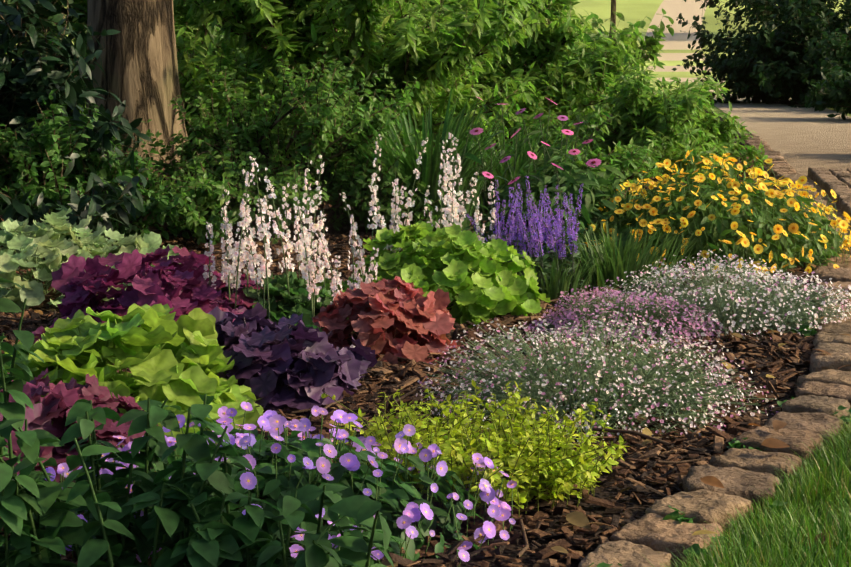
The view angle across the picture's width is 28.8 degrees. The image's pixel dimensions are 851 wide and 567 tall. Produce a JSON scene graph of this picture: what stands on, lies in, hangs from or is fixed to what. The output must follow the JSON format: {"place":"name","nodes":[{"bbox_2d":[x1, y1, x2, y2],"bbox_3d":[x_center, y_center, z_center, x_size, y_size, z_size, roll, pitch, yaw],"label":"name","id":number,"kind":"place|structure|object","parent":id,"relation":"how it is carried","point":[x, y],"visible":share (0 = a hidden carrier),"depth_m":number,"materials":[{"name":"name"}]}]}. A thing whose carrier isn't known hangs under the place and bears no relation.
{"place":"outdoors","nodes":[
{"label":"outdoors","id":0,"kind":"place"},
{"bbox_2d":[42,5,65,44],"label":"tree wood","id":1,"kind":"object","parent":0,"point":[55,23],"visible":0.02,"depth_m":25.11,"materials":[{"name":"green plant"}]},
{"bbox_2d":[86,0,187,163],"label":"tree trunk","id":2,"kind":"object","parent":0,"point":[138,56],"visible":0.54,"depth_m":8.04,"materials":[{"name":"brown plant"}]},
{"bbox_2d":[0,243,752,563],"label":"mulch twigs","id":3,"kind":"object","parent":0,"point":[526,547],"visible":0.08,"depth_m":3.86,"materials":[{"name":"brown wood"}]},
{"bbox_2d":[12,0,850,428],"bbox_3d":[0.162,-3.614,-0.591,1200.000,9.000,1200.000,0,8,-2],"label":"ground","id":4,"kind":"structure","parent":0,"point":[634,10],"depth_m":65.37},
{"bbox_2d":[1,0,178,122],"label":"tall shrub","id":5,"kind":"object","parent":4,"relation":"on","point":[57,15],"depth_m":12.04,"materials":[{"name":"green plant"}]},
{"bbox_2d":[174,0,556,202],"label":"tall shrub","id":6,"kind":"object","parent":4,"relation":"on","point":[407,30],"depth_m":9.00,"materials":[{"name":"green plant"}]},
{"bbox_2d":[0,96,819,566],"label":"mulch bed","id":7,"kind":"object","parent":4,"relation":"on","point":[510,550],"visible":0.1,"depth_m":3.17,"materials":[{"name":"brown wood"}]},
{"bbox_2d":[0,0,152,238],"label":"rhododendron","id":8,"kind":"object","parent":7,"relation":"on","point":[30,80],"depth_m":6.94,"materials":[{"name":"green plant"}]},
{"bbox_2d":[0,368,167,482],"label":"heuchera plant","id":9,"kind":"object","parent":7,"relation":"on","point":[59,399],"visible":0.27,"depth_m":3.24,"materials":[{"name":"purple plant"}]},
{"bbox_2d":[0,208,181,314],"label":"heuchera plant","id":10,"kind":"object","parent":7,"relation":"on","point":[24,244],"visible":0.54,"depth_m":5.51,"materials":[{"name":"green plant"}]},
{"bbox_2d":[0,89,232,247],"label":"low shrub leaves","id":11,"kind":"object","parent":7,"relation":"on","point":[45,140],"depth_m":6.76,"materials":[{"name":"green plant"}]},
{"bbox_2d":[0,303,263,443],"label":"lime heuchera","id":12,"kind":"object","parent":7,"relation":"on","point":[161,354],"visible":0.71,"depth_m":3.67,"materials":[{"name":"green plant"}]},
{"bbox_2d":[32,245,266,344],"bbox_3d":[-0.792,0.034,4.891,0.662,0.302,0.722,0,8,-2],"label":"heuchera plant","id":13,"kind":"object","parent":7,"relation":"on","point":[164,280],"visible":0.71,"depth_m":4.79,"materials":[{"name":"purple plant"}]},
{"bbox_2d":[0,0,348,150],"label":"tall shrub leaves","id":14,"kind":"object","parent":7,"relation":"on","point":[188,19],"depth_m":12.83,"materials":[{"name":"green plant"}]},
{"bbox_2d":[0,277,405,566],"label":"leafy plant","id":15,"kind":"object","parent":7,"relation":"on","point":[192,520],"visible":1,"depth_m":2.42,"materials":[{"name":"green plant"}]},
{"bbox_2d":[17,402,516,566],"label":"viola","id":16,"kind":"object","parent":7,"relation":"on","point":[397,499],"depth_m":2.78,"materials":[{"name":"plant"}]},
{"bbox_2d":[209,154,324,324],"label":"flower stems","id":17,"kind":"object","parent":7,"relation":"on","point":[286,268],"visible":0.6,"depth_m":4.82,"materials":[{"name":"white plant"}]},
{"bbox_2d":[202,155,329,289],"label":"flower spikes","id":18,"kind":"object","parent":17,"relation":"attached to","point":[246,257],"visible":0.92,"depth_m":4.83,"materials":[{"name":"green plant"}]},
{"bbox_2d":[217,271,347,331],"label":"tiarella leaves","id":19,"kind":"object","parent":7,"relation":"on","point":[298,300],"visible":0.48,"depth_m":4.90,"materials":[{"name":"green plant"}]},
{"bbox_2d":[120,41,444,244],"bbox_3d":[-0.625,-0.634,7.447,1.640,0.885,1.674,0,8,-2],"label":"low shrub","id":20,"kind":"object","parent":7,"relation":"on","point":[210,203],"depth_m":7.33,"materials":[{"name":"green plant"}]},
{"bbox_2d":[207,302,377,418],"bbox_3d":[-0.395,0.185,3.991,0.563,0.270,0.521,0,8,-2],"label":"heuchera plant","id":21,"kind":"object","parent":7,"relation":"on","point":[309,365],"visible":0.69,"depth_m":3.86,"materials":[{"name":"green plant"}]},
{"bbox_2d":[311,220,375,332],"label":"flower stems","id":22,"kind":"object","parent":7,"relation":"on","point":[313,301],"visible":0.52,"depth_m":4.80,"materials":[{"name":"plant"}]},
{"bbox_2d":[306,219,378,304],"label":"flower spikes","id":23,"kind":"object","parent":22,"relation":"on","point":[310,289],"visible":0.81,"depth_m":4.80,"materials":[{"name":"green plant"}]},
{"bbox_2d":[311,276,460,369],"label":"heuchera plant","id":24,"kind":"object","parent":7,"relation":"on","point":[375,314],"visible":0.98,"depth_m":4.50,"materials":[{"name":"red plant"}]},
{"bbox_2d":[182,0,615,134],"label":"shrub leaves","id":25,"kind":"object","parent":7,"relation":"on","point":[430,3],"visible":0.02,"depth_m":14.38,"materials":[{"name":"green plant"}]},
{"bbox_2d":[342,130,493,275],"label":"flower stems","id":26,"kind":"object","parent":7,"relation":"on","point":[428,185],"visible":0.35,"depth_m":5.54,"materials":[{"name":"white plant"}]},
{"bbox_2d":[340,133,496,256],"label":"flower spikes","id":27,"kind":"object","parent":26,"relation":"on","point":[456,210],"visible":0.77,"depth_m":5.54,"materials":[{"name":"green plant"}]},
{"bbox_2d":[289,85,572,231],"bbox_3d":[-0.025,-0.554,7.494,1.123,0.690,1.126,-7,11,-42],"label":"strap clump","id":28,"kind":"object","parent":7,"relation":"on","point":[431,160],"visible":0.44,"depth_m":7.35,"materials":[{"name":"green plant"}]},
{"bbox_2d":[316,221,551,329],"bbox_3d":[0.011,-0.032,5.293,0.754,0.328,0.725,0,8,-2],"label":"plant","id":29,"kind":"object","parent":7,"relation":"on","point":[473,279],"visible":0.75,"depth_m":5.12,"materials":[{"name":"green plant"}]},
{"bbox_2d":[321,379,628,517],"bbox_3d":[0.104,0.302,3.068,0.568,0.190,0.453,7,11,43],"label":"chartreuse shrub","id":30,"kind":"object","parent":7,"relation":"on","point":[538,460],"visible":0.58,"depth_m":3.00,"materials":[{"name":"green plant"}]},
{"bbox_2d":[364,0,648,157],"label":"shrub","id":31,"kind":"object","parent":7,"relation":"on","point":[525,71],"visible":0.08,"depth_m":12.08,"materials":[{"name":"green plant"}]},
{"bbox_2d":[419,117,614,216],"bbox_3d":[0.429,-0.579,8.267,0.896,0.525,0.900,7,11,41],"label":"strap clump","id":32,"kind":"object","parent":7,"relation":"on","point":[521,159],"visible":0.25,"depth_m":8.09,"materials":[{"name":"green plant"}]},
{"bbox_2d":[466,175,591,293],"bbox_3d":[0.360,-0.159,5.601,0.439,0.406,0.372,0,8,-2],"label":"salvia","id":33,"kind":"object","parent":7,"relation":"on","point":[556,233],"depth_m":5.58,"materials":[{"name":"purple plant"}]},
{"bbox_2d":[395,0,673,93],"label":"tall shrub","id":34,"kind":"object","parent":7,"relation":"on","point":[654,47],"depth_m":17.32,"materials":[{"name":"green plant"}]},
{"bbox_2d":[517,246,600,303],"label":"spiky tuft","id":35,"kind":"object","parent":7,"relation":"on","point":[553,288],"visible":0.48,"depth_m":5.50,"materials":[{"name":"green plant"}]},
{"bbox_2d":[462,100,686,201],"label":"shrub leaves","id":36,"kind":"object","parent":7,"relation":"on","point":[625,161],"visible":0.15,"depth_m":8.97,"materials":[{"name":"green plant"}]},
{"bbox_2d":[416,303,776,443],"bbox_3d":[0.396,0.195,3.795,0.852,0.249,0.671,0,8,-2],"label":"gypsophila","id":37,"kind":"object","parent":7,"relation":"on","point":[567,373],"depth_m":3.72,"materials":[{"name":"white plant"}]},
{"bbox_2d":[544,220,698,295],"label":"spiky tuft","id":38,"kind":"object","parent":7,"relation":"on","point":[614,259],"visible":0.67,"depth_m":5.76,"materials":[{"name":"green plant"}]},
{"bbox_2d":[522,285,729,346],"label":"pink flowers","id":39,"kind":"object","parent":7,"relation":"on","point":[657,314],"depth_m":4.77,"materials":[{"name":"pink plant"}]},
{"bbox_2d":[552,58,772,176],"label":"shrub leaves","id":40,"kind":"object","parent":7,"relation":"on","point":[682,106],"visible":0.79,"depth_m":10.97,"materials":[{"name":"green plant"}]},
{"bbox_2d":[599,249,850,343],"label":"gypsophila","id":41,"kind":"object","parent":7,"relation":"on","point":[719,304],"depth_m":4.91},
{"bbox_2d":[676,0,850,107],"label":"shrub","id":42,"kind":"object","parent":7,"relation":"on","point":[757,72],"depth_m":25.17,"materials":[{"name":"green plant"}]},
{"bbox_2d":[0,202,850,566],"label":"fallen leaves","id":43,"kind":"object","parent":4,"relation":"on","point":[578,518],"visible":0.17,"depth_m":3.28,"materials":[{"name":"brown plant"}]},
{"bbox_2d":[452,95,638,259],"bbox_3d":[0.521,-0.420,6.842,0.863,0.701,0.833,0,8,-2],"label":"coneflower","id":44,"kind":"object","parent":4,"relation":"on","point":[571,181],"depth_m":6.72,"materials":[{"name":"green plant"}]},
{"bbox_2d":[563,146,850,279],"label":"yellow daisy","id":45,"kind":"object","parent":4,"relation":"on","point":[765,232],"depth_m":6.33,"materials":[{"name":"yellow plant"}]},
{"bbox_2d":[578,134,850,566],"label":"edging stones","id":46,"kind":"object","parent":4,"relation":"on","point":[807,415],"visible":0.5,"depth_m":3.26,"materials":[{"name":"beige stone"}]},
{"bbox_2d":[672,0,850,88],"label":"tree","id":47,"kind":"object","parent":4,"relation":"on","point":[738,17],"depth_m":27.02,"materials":[{"name":"green plant"}]},
{"bbox_2d":[800,28,850,109],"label":"low shrub","id":48,"kind":"object","parent":4,"relation":"on","point":[832,39],"depth_m":22.96,"materials":[{"name":"green plant"}]},
{"bbox_2d":[609,0,615,45],"label":"tree trunk","id":49,"kind":"object","parent":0,"point":[613,11],"visible":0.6,"depth_m":51.42,"materials":[{"name":"brown plant"}]},
{"bbox_2d":[644,0,850,234],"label":"path","id":50,"kind":"structure","parent":0,"point":[802,140],"depth_m":19.69,"materials":[{"name":"beige concrete"}]},
{"bbox_2d":[808,167,850,222],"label":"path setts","id":51,"kind":"structure","parent":50,"relation":"on","point":[838,181],"depth_m":9.92,"materials":[{"name":"stone"}]},
{"bbox_2d":[649,409,850,566],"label":"lawn grass","id":52,"kind":"structure","parent":0,"point":[816,490],"depth_m":2.76,"materials":[{"name":"green plant"}]},
{"bbox_2d":[588,316,850,566],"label":"lawn weeds","id":53,"kind":"object","parent":52,"relation":"on","point":[675,515],"visible":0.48,"depth_m":2.88,"materials":[{"name":"green plant"}]},
{"bbox_2d":[803,42,850,119],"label":"small shrub","id":54,"kind":"object","parent":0,"point":[835,77],"depth_m":19.98,"materials":[{"name":"green plant"}]}
]}

